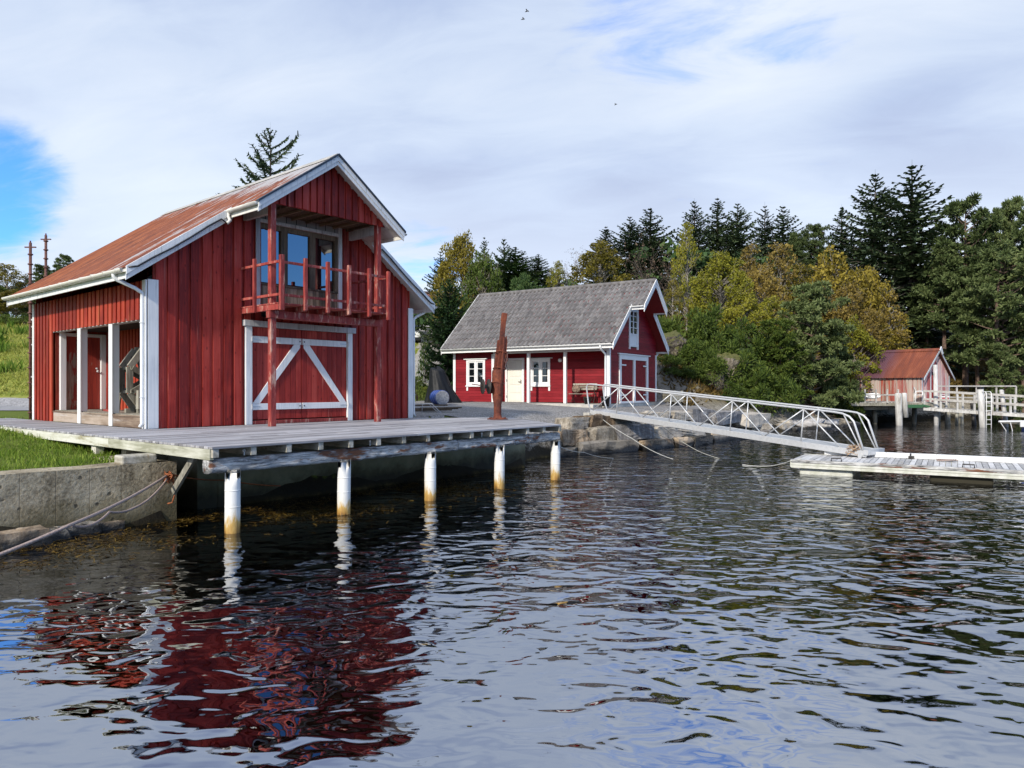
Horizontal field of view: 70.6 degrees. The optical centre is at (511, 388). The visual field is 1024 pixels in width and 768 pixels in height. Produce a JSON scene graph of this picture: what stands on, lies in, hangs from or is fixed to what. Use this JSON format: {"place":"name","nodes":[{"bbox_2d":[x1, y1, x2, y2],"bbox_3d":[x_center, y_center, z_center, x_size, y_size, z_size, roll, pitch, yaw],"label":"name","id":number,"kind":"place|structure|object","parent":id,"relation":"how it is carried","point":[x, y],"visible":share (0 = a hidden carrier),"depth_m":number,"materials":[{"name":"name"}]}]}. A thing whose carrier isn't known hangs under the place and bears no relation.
{"place":"outdoors","nodes":[
{"label":"outdoors","id":0,"kind":"place"},
{"bbox_2d":[0,398,28,409],"bbox_3d":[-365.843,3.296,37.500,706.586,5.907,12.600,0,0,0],"label":"gravel road","id":1,"kind":"structure","parent":0,"point":[14,403],"depth_m":39.94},
{"bbox_2d":[0,420,1023,767],"bbox_3d":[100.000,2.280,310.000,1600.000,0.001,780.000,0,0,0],"label":"water","id":2,"kind":"structure","parent":0,"point":[690,606],"depth_m":6.95,"materials":[{"name":"liquid"}]},
{"bbox_2d":[0,470,588,578],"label":"seaweed","id":3,"kind":"object","parent":2,"relation":"on","point":[271,516],"visible":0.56,"depth_m":12.75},
{"bbox_2d":[790,451,1023,484],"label":"pontoon","id":4,"kind":"object","parent":2,"relation":"on","point":[986,470],"visible":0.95,"depth_m":18.41,"materials":[{"name":"white paint"}]},
{"bbox_2d":[586,383,884,457],"bbox_3d":[6.616,0.860,23.862,1.100,2.086,10.433,0,0,-41],"label":"gangway","id":5,"kind":"object","parent":4,"relation":"on","point":[815,444],"visible":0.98,"depth_m":22.79,"materials":[{"name":"paint"}]},
{"bbox_2d":[851,365,1016,425],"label":"pier","id":6,"kind":"structure","parent":2,"relation":"in","point":[899,404],"depth_m":44.88,"materials":[{"name":"white wood"}]},
{"bbox_2d":[923,390,1023,416],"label":"wooden gangway","id":7,"kind":"object","parent":6,"relation":"attached to","point":[974,410],"visible":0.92,"depth_m":42.82,"materials":[{"name":"white wood"}]},
{"bbox_2d":[0,321,1023,530],"bbox_3d":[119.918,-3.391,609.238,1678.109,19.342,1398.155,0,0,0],"label":"ground","id":8,"kind":"structure","parent":0,"point":[312,485],"depth_m":22.86,"materials":[{"name":"plant"}]},
{"bbox_2d":[0,263,26,316],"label":"birch tree","id":9,"kind":"object","parent":8,"relation":"on","point":[7,278],"visible":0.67,"depth_m":79.87,"materials":[{"name":"green plant"}]},
{"bbox_2d":[0,317,28,396],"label":"field grass","id":10,"kind":"structure","parent":8,"relation":"on","point":[14,353],"depth_m":53.93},
{"bbox_2d":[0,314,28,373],"bbox_3d":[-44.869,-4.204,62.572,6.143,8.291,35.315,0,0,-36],"label":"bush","id":11,"kind":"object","parent":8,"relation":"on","point":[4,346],"visible":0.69,"depth_m":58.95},
{"bbox_2d":[0,289,33,316],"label":"birch tree","id":12,"kind":"object","parent":8,"relation":"on","point":[15,312],"visible":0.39,"depth_m":77.28,"materials":[{"name":"green plant"}]},
{"bbox_2d":[0,525,52,550],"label":"boulder","id":13,"kind":"object","parent":8,"relation":"on","point":[11,538],"visible":0.81,"depth_m":10.32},
{"bbox_2d":[24,241,35,419],"bbox_3d":[-14.629,-1.616,22.200,0.671,5.833,0.143,0,0,0],"label":"iron pole","id":14,"kind":"object","parent":8,"relation":"on","point":[30,264],"visible":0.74,"depth_m":22.17,"materials":[{"name":"brown metal"}]},
{"bbox_2d":[0,425,118,470],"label":"grass","id":15,"kind":"structure","parent":8,"relation":"on","point":[15,455],"depth_m":13.38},
{"bbox_2d":[54,521,101,535],"bbox_3d":[-6.865,2.237,11.386,0.440,0.325,0.730,0,0,40],"label":"boulder","id":16,"kind":"object","parent":8,"relation":"on","point":[95,528],"visible":0.34,"depth_m":11.30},
{"bbox_2d":[0,456,176,527],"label":"quay wall","id":17,"kind":"structure","parent":8,"relation":"on","point":[52,497],"depth_m":11.39,"materials":[{"name":"concrete"}]},
{"bbox_2d":[162,471,174,503],"bbox_3d":[-5.813,1.682,12.283,0.221,0.584,0.139,0,0,0],"label":"rope knot","id":18,"kind":"object","parent":17,"relation":"attached to","point":[170,477],"visible":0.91,"depth_m":12.25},
{"bbox_2d":[0,475,167,555],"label":"mooring rope","id":19,"kind":"object","parent":18,"relation":"attached to","point":[17,547],"visible":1,"depth_m":8.75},
{"bbox_2d":[1,153,437,428],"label":"boathouse","id":20,"kind":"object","parent":8,"relation":"on","point":[297,295],"visible":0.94,"depth_m":18.37,"materials":[{"name":"red wood"}]},
{"bbox_2d":[66,336,99,409],"bbox_3d":[-12.054,-0.425,20.326,0.148,2.030,0.890,0,0,40],"label":"side door","id":21,"kind":"structure","parent":20,"relation":"in","point":[93,344],"depth_m":20.44,"materials":[{"name":"paint"}]},
{"bbox_2d":[119,347,139,412],"bbox_3d":[-8.975,-0.200,17.840,0.840,1.630,1.190,0,0,40],"label":"net reel","id":22,"kind":"object","parent":20,"relation":"on","point":[131,398],"visible":0.38,"depth_m":17.54,"materials":[{"name":"grey wood"}]},
{"bbox_2d":[252,327,300,419],"bbox_3d":[-5.998,-0.375,18.442,0.129,2.310,1.463,0,0,40],"label":"door leaf","id":23,"kind":"structure","parent":20,"relation":"in","point":[288,341],"depth_m":18.54,"materials":[{"name":"red wood"}]},
{"bbox_2d":[256,215,341,308],"bbox_3d":[-5.569,-3.252,19.000,0.120,2.536,2.600,0,0,40],"label":"window frame","id":24,"kind":"structure","parent":20,"relation":"in","point":[297,240],"depth_m":19.06,"materials":[{"name":"grey wood"}]},
{"bbox_2d":[301,330,348,417],"bbox_3d":[-5.043,-0.375,19.573,0.129,2.310,1.465,0,0,40],"label":"door leaf","id":25,"kind":"structure","parent":20,"relation":"in","point":[323,354],"depth_m":19.54,"materials":[{"name":"red wood"}]},
{"bbox_2d":[216,128,303,194],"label":"spruce tree","id":26,"kind":"object","parent":8,"relation":"on","point":[261,163],"visible":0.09,"depth_m":32.66,"materials":[{"name":"green plant"}]},
{"bbox_2d":[0,417,560,533],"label":"wooden deck","id":27,"kind":"structure","parent":8,"relation":"on","point":[206,445],"depth_m":14.14,"materials":[{"name":"grey wood"}]},
{"bbox_2d":[471,313,507,419],"bbox_3d":[-0.641,-0.645,20.818,1.088,3.090,0.591,0,0,-20],"label":"crane post","id":28,"kind":"object","parent":27,"relation":"on","point":[495,387],"visible":1,"depth_m":20.81,"materials":[{"name":"metal"}]},
{"bbox_2d":[122,433,524,509],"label":"deck retaining wall","id":29,"kind":"structure","parent":8,"relation":"on","point":[197,494],"depth_m":15.31,"materials":[{"name":"concrete"}]},
{"bbox_2d":[415,251,456,344],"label":"birch tree","id":30,"kind":"object","parent":8,"relation":"on","point":[426,335],"visible":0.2,"depth_m":61.52,"materials":[{"name":"green plant"}]},
{"bbox_2d":[418,277,469,388],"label":"spruce tree","id":31,"kind":"object","parent":8,"relation":"on","point":[448,322],"visible":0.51,"depth_m":44.09,"materials":[{"name":"green plant"}]},
{"bbox_2d":[430,230,491,320],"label":"birch tree","id":32,"kind":"object","parent":8,"relation":"on","point":[457,255],"visible":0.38,"depth_m":55.36,"materials":[{"name":"green plant"}]},
{"bbox_2d":[454,250,505,316],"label":"birch tree","id":33,"kind":"object","parent":8,"relation":"on","point":[493,281],"visible":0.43,"depth_m":53.52,"materials":[{"name":"green plant"}]},
{"bbox_2d":[4,236,1003,343],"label":"distant wood","id":34,"kind":"object","parent":8,"relation":"on","point":[705,257],"visible":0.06,"depth_m":61.87,"materials":[{"name":"green plant"}]},
{"bbox_2d":[478,247,547,290],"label":"spruce tree","id":35,"kind":"object","parent":8,"relation":"on","point":[512,268],"visible":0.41,"depth_m":57.35,"materials":[{"name":"green plant"}]},
{"bbox_2d":[509,272,543,290],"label":"tree","id":36,"kind":"object","parent":8,"relation":"on","point":[518,283],"visible":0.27,"depth_m":49.63,"materials":[{"name":"green plant"}]},
{"bbox_2d":[440,278,668,407],"bbox_3d":[2.378,-1.767,36.084,10.160,6.654,6.980,0,0,33],"label":"cabin","id":37,"kind":"object","parent":8,"relation":"on","point":[561,340],"visible":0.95,"depth_m":34.45,"materials":[{"name":"wood"}]},
{"bbox_2d":[463,358,486,390],"bbox_3d":[-1.799,-0.673,35.733,1.400,1.585,0.140,0,0,33],"label":"window frame","id":38,"kind":"structure","parent":37,"relation":"in","point":[475,368],"depth_m":35.75,"materials":[{"name":"white paint"}]},
{"bbox_2d":[506,360,521,401],"bbox_3d":[0.128,-0.348,35.532,0.894,2.055,0.134,0,0,33],"label":"door leaf","id":39,"kind":"structure","parent":37,"relation":"in","point":[514,366],"depth_m":35.54,"materials":[{"name":"beige paint"}]},
{"bbox_2d":[531,357,552,390],"bbox_3d":[1.353,-0.673,34.736,1.360,1.585,0.140,0,0,33],"label":"window frame","id":40,"kind":"structure","parent":37,"relation":"in","point":[540,367],"depth_m":34.72,"materials":[{"name":"white paint"}]},
{"bbox_2d":[621,359,632,400],"bbox_3d":[5.286,-0.360,33.263,0.092,1.916,1.434,0,0,33],"label":"gable door leaf","id":41,"kind":"structure","parent":37,"relation":"in","point":[627,365],"depth_m":33.38,"materials":[{"name":"red wood"}]},
{"bbox_2d":[628,309,638,349],"bbox_3d":[5.702,-2.790,33.911,0.075,1.940,1.060,0,0,33],"label":"loft window frame","id":42,"kind":"structure","parent":37,"relation":"in","point":[633,335],"depth_m":34.00,"materials":[{"name":"white paint"}]},
{"bbox_2d":[636,360,647,400],"bbox_3d":[6.187,-0.360,34.633,0.092,1.916,1.434,0,0,33],"label":"gable door leaf","id":43,"kind":"structure","parent":37,"relation":"in","point":[641,366],"depth_m":34.74,"materials":[{"name":"red wood"}]},
{"bbox_2d":[554,417,590,429],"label":"boulder","id":44,"kind":"object","parent":8,"relation":"on","point":[580,423],"visible":0.85,"depth_m":25.48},
{"bbox_2d":[557,429,590,445],"bbox_3d":[2.022,1.753,25.388,1.495,0.704,0.988,0,0,-36],"label":"boulder","id":45,"kind":"object","parent":8,"relation":"on","point":[571,437],"visible":0.58,"depth_m":24.94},
{"bbox_2d":[413,400,735,442],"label":"gravel yard","id":46,"kind":"structure","parent":8,"relation":"on","point":[533,411],"depth_m":28.51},
{"bbox_2d":[424,366,461,402],"bbox_3d":[-3.170,-0.142,33.322,1.798,1.778,1.333,0,0,0],"label":"tarpaulin heap","id":47,"kind":"object","parent":46,"relation":"on","point":[438,378],"visible":0.84,"depth_m":33.11,"materials":[{"name":"black"}]},
{"bbox_2d":[611,424,654,439],"bbox_3d":[4.342,1.688,27.106,2.076,0.759,1.006,0,0,-36],"label":"boulder","id":48,"kind":"object","parent":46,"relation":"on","point":[636,431],"visible":0.55,"depth_m":26.72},
{"bbox_2d":[584,426,616,440],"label":"boulder","id":49,"kind":"object","parent":8,"relation":"on","point":[602,433],"visible":0.46,"depth_m":25.70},
{"bbox_2d":[566,239,637,285],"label":"birch tree","id":50,"kind":"object","parent":8,"relation":"on","point":[601,254],"visible":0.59,"depth_m":49.65,"materials":[{"name":"green plant"}]},
{"bbox_2d":[580,227,629,283],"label":"spruce tree","id":51,"kind":"object","parent":8,"relation":"on","point":[605,233],"visible":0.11,"depth_m":65.54,"materials":[{"name":"green plant"}]},
{"bbox_2d":[575,440,638,454],"bbox_3d":[3.234,2.138,25.996,3.212,0.632,1.041,0,0,-36],"label":"boulder","id":52,"kind":"object","parent":8,"relation":"on","point":[598,446],"visible":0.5,"depth_m":25.47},
{"bbox_2d":[598,217,666,294],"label":"spruce tree","id":53,"kind":"object","parent":8,"relation":"on","point":[629,238],"visible":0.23,"depth_m":65.22,"materials":[{"name":"green plant"}]},
{"bbox_2d":[620,228,678,317],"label":"bare tree","id":54,"kind":"object","parent":8,"relation":"on","point":[635,261],"visible":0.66,"depth_m":54.59,"materials":[{"name":"plant"}]},
{"bbox_2d":[621,208,687,321],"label":"spruce tree","id":55,"kind":"object","parent":8,"relation":"on","point":[650,237],"visible":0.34,"depth_m":65.18,"materials":[{"name":"green plant"}]},
{"bbox_2d":[637,438,674,449],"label":"boulder","id":56,"kind":"object","parent":8,"relation":"on","point":[655,443],"visible":0.48,"depth_m":27.19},
{"bbox_2d":[660,330,686,356],"bbox_3d":[9.228,-2.554,42.181,2.096,1.734,2.377,0,0,15],"label":"boulder","id":57,"kind":"object","parent":8,"relation":"on","point":[675,340],"visible":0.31,"depth_m":41.30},
{"bbox_2d":[664,275,686,326],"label":"birch tree","id":58,"kind":"object","parent":8,"relation":"on","point":[673,301],"visible":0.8,"depth_m":47.92,"materials":[{"name":"green plant"}]},
{"bbox_2d":[654,426,705,438],"bbox_3d":[6.507,1.764,29.075,3.762,0.666,0.982,0,0,-44],"label":"boulder","id":59,"kind":"object","parent":8,"relation":"on","point":[665,433],"visible":0.37,"depth_m":28.19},
{"bbox_2d":[669,221,701,329],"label":"birch tree","id":60,"kind":"object","parent":8,"relation":"on","point":[676,270],"visible":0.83,"depth_m":55.72,"materials":[{"name":"green plant"}]},
{"bbox_2d":[659,201,714,327],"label":"spruce tree","id":61,"kind":"object","parent":8,"relation":"on","point":[697,236],"visible":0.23,"depth_m":65.49,"materials":[{"name":"green plant"}]},
{"bbox_2d":[663,306,711,348],"bbox_3d":[10.288,-3.281,44.532,4.325,3.621,4.197,0,0,24],"label":"juniper bush","id":62,"kind":"object","parent":8,"relation":"on","point":[694,315],"visible":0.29,"depth_m":43.98,"materials":[{"name":"green plant"}]},
{"bbox_2d":[678,336,717,369],"bbox_3d":[10.401,-1.724,41.129,2.994,2.580,2.910,0,0,-30],"label":"juniper bush","id":63,"kind":"object","parent":8,"relation":"on","point":[688,355],"visible":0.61,"depth_m":40.56,"materials":[{"name":"green plant"}]},
{"bbox_2d":[691,349,729,386],"bbox_3d":[10.961,-1.049,40.225,2.494,2.389,2.574,0,0,-9],"label":"juniper bush","id":64,"kind":"object","parent":8,"relation":"on","point":[715,364],"visible":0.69,"depth_m":39.74,"materials":[{"name":"green plant"}]},
{"bbox_2d":[679,198,747,327],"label":"spruce tree","id":65,"kind":"object","parent":8,"relation":"on","point":[714,239],"visible":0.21,"depth_m":65.29,"materials":[{"name":"green plant"}]},
{"bbox_2d":[684,302,745,358],"bbox_3d":[12.224,-2.999,44.004,4.143,4.629,4.014,0,0,20],"label":"juniper bush","id":66,"kind":"object","parent":8,"relation":"on","point":[713,321],"visible":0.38,"depth_m":43.32,"materials":[{"name":"green plant"}]},
{"bbox_2d":[688,247,757,325],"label":"birch tree","id":67,"kind":"object","parent":8,"relation":"on","point":[727,265],"visible":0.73,"depth_m":49.48,"materials":[{"name":"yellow plant"}]},
{"bbox_2d":[707,410,742,424],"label":"boulder","id":68,"kind":"object","parent":8,"relation":"on","point":[722,414],"visible":0.59,"depth_m":32.45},
{"bbox_2d":[711,329,741,355],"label":"juniper bush","id":69,"kind":"object","parent":8,"relation":"on","point":[719,339],"visible":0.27,"depth_m":41.85,"materials":[{"name":"green plant"}]},
{"bbox_2d":[717,352,747,382],"bbox_3d":[12.319,-1.174,41.275,2.082,1.775,2.412,0,0,-17],"label":"boulder","id":70,"kind":"object","parent":8,"relation":"on","point":[732,359],"visible":0.39,"depth_m":40.35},
{"bbox_2d":[719,380,747,403],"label":"juniper bush","id":71,"kind":"object","parent":8,"relation":"on","point":[737,391],"visible":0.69,"depth_m":38.97,"materials":[{"name":"green plant"}]},
{"bbox_2d":[716,290,776,350],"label":"birch tree","id":72,"kind":"object","parent":8,"relation":"on","point":[743,308],"visible":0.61,"depth_m":47.43,"materials":[{"name":"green plant"}]},
{"bbox_2d":[712,204,782,294],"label":"spruce tree","id":73,"kind":"object","parent":8,"relation":"on","point":[738,217],"visible":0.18,"depth_m":65.11,"materials":[{"name":"green plant"}]},
{"bbox_2d":[716,316,779,376],"bbox_3d":[13.721,-1.915,43.077,4.514,4.787,4.387,0,0,16],"label":"juniper bush","id":74,"kind":"object","parent":8,"relation":"on","point":[743,335],"visible":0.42,"depth_m":42.61,"materials":[{"name":"green plant"}]},
{"bbox_2d":[731,412,770,427],"bbox_3d":[11.724,1.560,35.554,1.003,0.754,2.956,0,0,42],"label":"boulder","id":75,"kind":"object","parent":8,"relation":"on","point":[757,419],"visible":0.75,"depth_m":34.88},
{"bbox_2d":[724,349,779,403],"bbox_3d":[13.200,-0.518,40.876,3.682,3.493,3.788,0,0,29],"label":"juniper bush","id":76,"kind":"object","parent":8,"relation":"on","point":[745,381],"visible":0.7,"depth_m":40.10,"materials":[{"name":"green plant"}]},
{"bbox_2d":[738,234,772,324],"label":"birch tree","id":77,"kind":"object","parent":8,"relation":"on","point":[751,262],"visible":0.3,"depth_m":55.71,"materials":[{"name":"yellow plant"}]},
{"bbox_2d":[732,265,788,324],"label":"birch tree","id":78,"kind":"object","parent":8,"relation":"on","point":[770,287],"visible":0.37,"depth_m":52.14,"materials":[{"name":"yellow plant"}]},
{"bbox_2d":[749,206,788,264],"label":"spruce tree","id":79,"kind":"object","parent":8,"relation":"on","point":[767,229],"visible":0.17,"depth_m":67.55,"materials":[{"name":"green plant"}]},
{"bbox_2d":[746,294,797,345],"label":"birch tree","id":80,"kind":"object","parent":8,"relation":"on","point":[766,304],"visible":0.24,"depth_m":48.45,"materials":[{"name":"green plant"}]},
{"bbox_2d":[741,369,805,416],"bbox_3d":[14.663,0.315,40.615,3.765,2.755,3.653,0,0,0],"label":"juniper bush","id":81,"kind":"object","parent":8,"relation":"on","point":[784,395],"visible":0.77,"depth_m":39.70,"materials":[{"name":"green plant"}]},
{"bbox_2d":[756,242,807,301],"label":"birch tree","id":82,"kind":"object","parent":8,"relation":"on","point":[781,265],"visible":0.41,"depth_m":56.53,"materials":[{"name":"yellow plant"}]},
{"bbox_2d":[760,206,803,300],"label":"spruce tree","id":83,"kind":"object","parent":8,"relation":"on","point":[785,237],"visible":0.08,"depth_m":67.48,"materials":[{"name":"green plant"}]},
{"bbox_2d":[753,317,814,399],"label":"pine tree","id":84,"kind":"object","parent":8,"relation":"on","point":[782,351],"visible":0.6,"depth_m":41.89,"materials":[{"name":"green plant"}]},
{"bbox_2d":[777,262,816,301],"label":"birch tree","id":85,"kind":"object","parent":8,"relation":"on","point":[802,269],"visible":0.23,"depth_m":55.63,"materials":[{"name":"green plant"}]},
{"bbox_2d":[783,231,814,293],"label":"pine tree","id":86,"kind":"object","parent":8,"relation":"on","point":[796,239],"visible":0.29,"depth_m":61.57,"materials":[{"name":"green plant"}]},
{"bbox_2d":[794,223,834,298],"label":"pine tree","id":87,"kind":"object","parent":8,"relation":"on","point":[810,245],"visible":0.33,"depth_m":63.48,"materials":[{"name":"green plant"}]},
{"bbox_2d":[767,280,865,415],"bbox_3d":[18.298,-2.158,43.859,5.750,8.866,6.278,0,0,14],"label":"pine tree","id":88,"kind":"object","parent":8,"relation":"on","point":[805,317],"visible":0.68,"depth_m":43.06,"materials":[{"name":"green plant"}]},
{"bbox_2d":[797,244,876,343],"bbox_3d":[23.853,-4.922,54.018,6.286,11.634,6.047,0,0,44],"label":"birch tree","id":89,"kind":"object","parent":8,"relation":"on","point":[826,270],"visible":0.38,"depth_m":53.16,"materials":[{"name":"yellow plant"}]},
{"bbox_2d":[817,330,859,416],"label":"pine tree","id":90,"kind":"object","parent":8,"relation":"on","point":[842,381],"visible":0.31,"depth_m":45.52,"materials":[{"name":"green plant"}]},
{"bbox_2d":[657,319,1020,405],"bbox_3d":[28.755,-2.767,50.995,42.989,7.530,31.887,0,0,0],"label":"heather","id":91,"kind":"object","parent":8,"relation":"on","point":[692,386],"visible":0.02,"depth_m":39.54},
{"bbox_2d":[818,207,865,296],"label":"spruce tree","id":92,"kind":"object","parent":8,"relation":"on","point":[837,249],"visible":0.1,"depth_m":65.66,"materials":[{"name":"green plant"}]},
{"bbox_2d":[815,280,887,360],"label":"birch tree","id":93,"kind":"object","parent":8,"relation":"on","point":[846,312],"visible":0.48,"depth_m":50.37,"materials":[{"name":"yellow plant"}]},
{"bbox_2d":[838,314,899,413],"bbox_3d":[23.351,-1.390,49.473,4.089,7.350,3.934,0,0,-17],"label":"birch tree","id":94,"kind":"object","parent":8,"relation":"on","point":[863,335],"visible":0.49,"depth_m":48.67,"materials":[{"name":"green plant"}]},
{"bbox_2d":[840,264,912,347],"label":"birch tree","id":95,"kind":"object","parent":8,"relation":"on","point":[870,277],"visible":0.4,"depth_m":52.60,"materials":[{"name":"yellow plant"}]},
{"bbox_2d":[817,174,941,347],"bbox_3d":[31.074,-10.577,62.239,11.200,16.425,9.906,0,0,29],"label":"spruce tree","id":96,"kind":"object","parent":8,"relation":"on","point":[869,221],"visible":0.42,"depth_m":61.26,"materials":[{"name":"green plant"}]},
{"bbox_2d":[860,322,907,350],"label":"birch tree","id":97,"kind":"object","parent":8,"relation":"on","point":[893,342],"visible":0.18,"depth_m":51.01,"materials":[{"name":"green plant"}]},
{"bbox_2d":[876,281,910,349],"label":"birch tree","id":98,"kind":"object","parent":8,"relation":"on","point":[894,315],"visible":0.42,"depth_m":52.12,"materials":[{"name":"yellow plant"}]},
{"bbox_2d":[849,346,954,402],"bbox_3d":[26.078,-0.876,49.329,4.760,3.695,6.000,0,0,-38],"label":"old boathouse","id":99,"kind":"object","parent":8,"relation":"on","point":[905,370],"visible":0.56,"depth_m":47.53,"materials":[{"name":"red wood"}]},
{"bbox_2d":[905,267,942,347],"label":"pine tree","id":100,"kind":"object","parent":8,"relation":"on","point":[912,304],"visible":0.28,"depth_m":57.65,"materials":[{"name":"green plant"}]},
{"bbox_2d":[848,165,1019,376],"bbox_3d":[32.470,-9.934,59.874,14.390,18.162,12.523,0,0,1],"label":"spruce tree","id":101,"kind":"object","parent":8,"relation":"on","point":[915,242],"visible":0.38,"depth_m":58.85,"materials":[{"name":"green plant"}]},
{"bbox_2d":[911,243,965,360],"bbox_3d":[33.567,-5.344,56.088,4.674,11.951,4.485,0,0,-24],"label":"pine tree","id":102,"kind":"object","parent":8,"relation":"on","point":[945,303],"visible":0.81,"depth_m":55.52,"materials":[{"name":"green plant"}]},
{"bbox_2d":[920,191,1012,390],"bbox_3d":[35.395,-7.111,55.821,5.894,16.021,6.424,0,0,-9],"label":"pine tree","id":103,"kind":"object","parent":8,"relation":"on","point":[981,228],"visible":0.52,"depth_m":55.39,"materials":[{"name":"green plant"}]},
{"bbox_2d":[946,260,1013,384],"bbox_3d":[35.068,-3.861,53.981,5.242,11.743,4.719,0,0,-25],"label":"pine tree","id":104,"kind":"object","parent":8,"relation":"on","point":[965,350],"visible":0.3,"depth_m":53.79,"materials":[{"name":"green plant"}]},
{"bbox_2d":[945,237,1023,419],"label":"pine tree","id":105,"kind":"object","parent":8,"relation":"on","point":[999,254],"visible":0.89,"depth_m":51.45,"materials":[{"name":"green plant"}]},
{"bbox_2d":[976,342,1023,420],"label":"pine tree","id":106,"kind":"object","parent":8,"relation":"on","point":[1004,374],"visible":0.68,"depth_m":50.12,"materials":[{"name":"green plant"}]},
{"bbox_2d":[990,195,1023,383],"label":"pine tree","id":107,"kind":"object","parent":8,"relation":"on","point":[1012,208],"visible":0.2,"depth_m":56.77,"materials":[{"name":"green plant"}]},
{"bbox_2d":[1005,207,1023,335],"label":"pine tree","id":108,"kind":"object","parent":8,"relation":"on","point":[1019,234],"visible":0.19,"depth_m":54.09,"materials":[{"name":"green plant"}]},
{"bbox_2d":[0,0,1023,317],"label":"sky","id":109,"kind":"structure","parent":0,"point":[117,116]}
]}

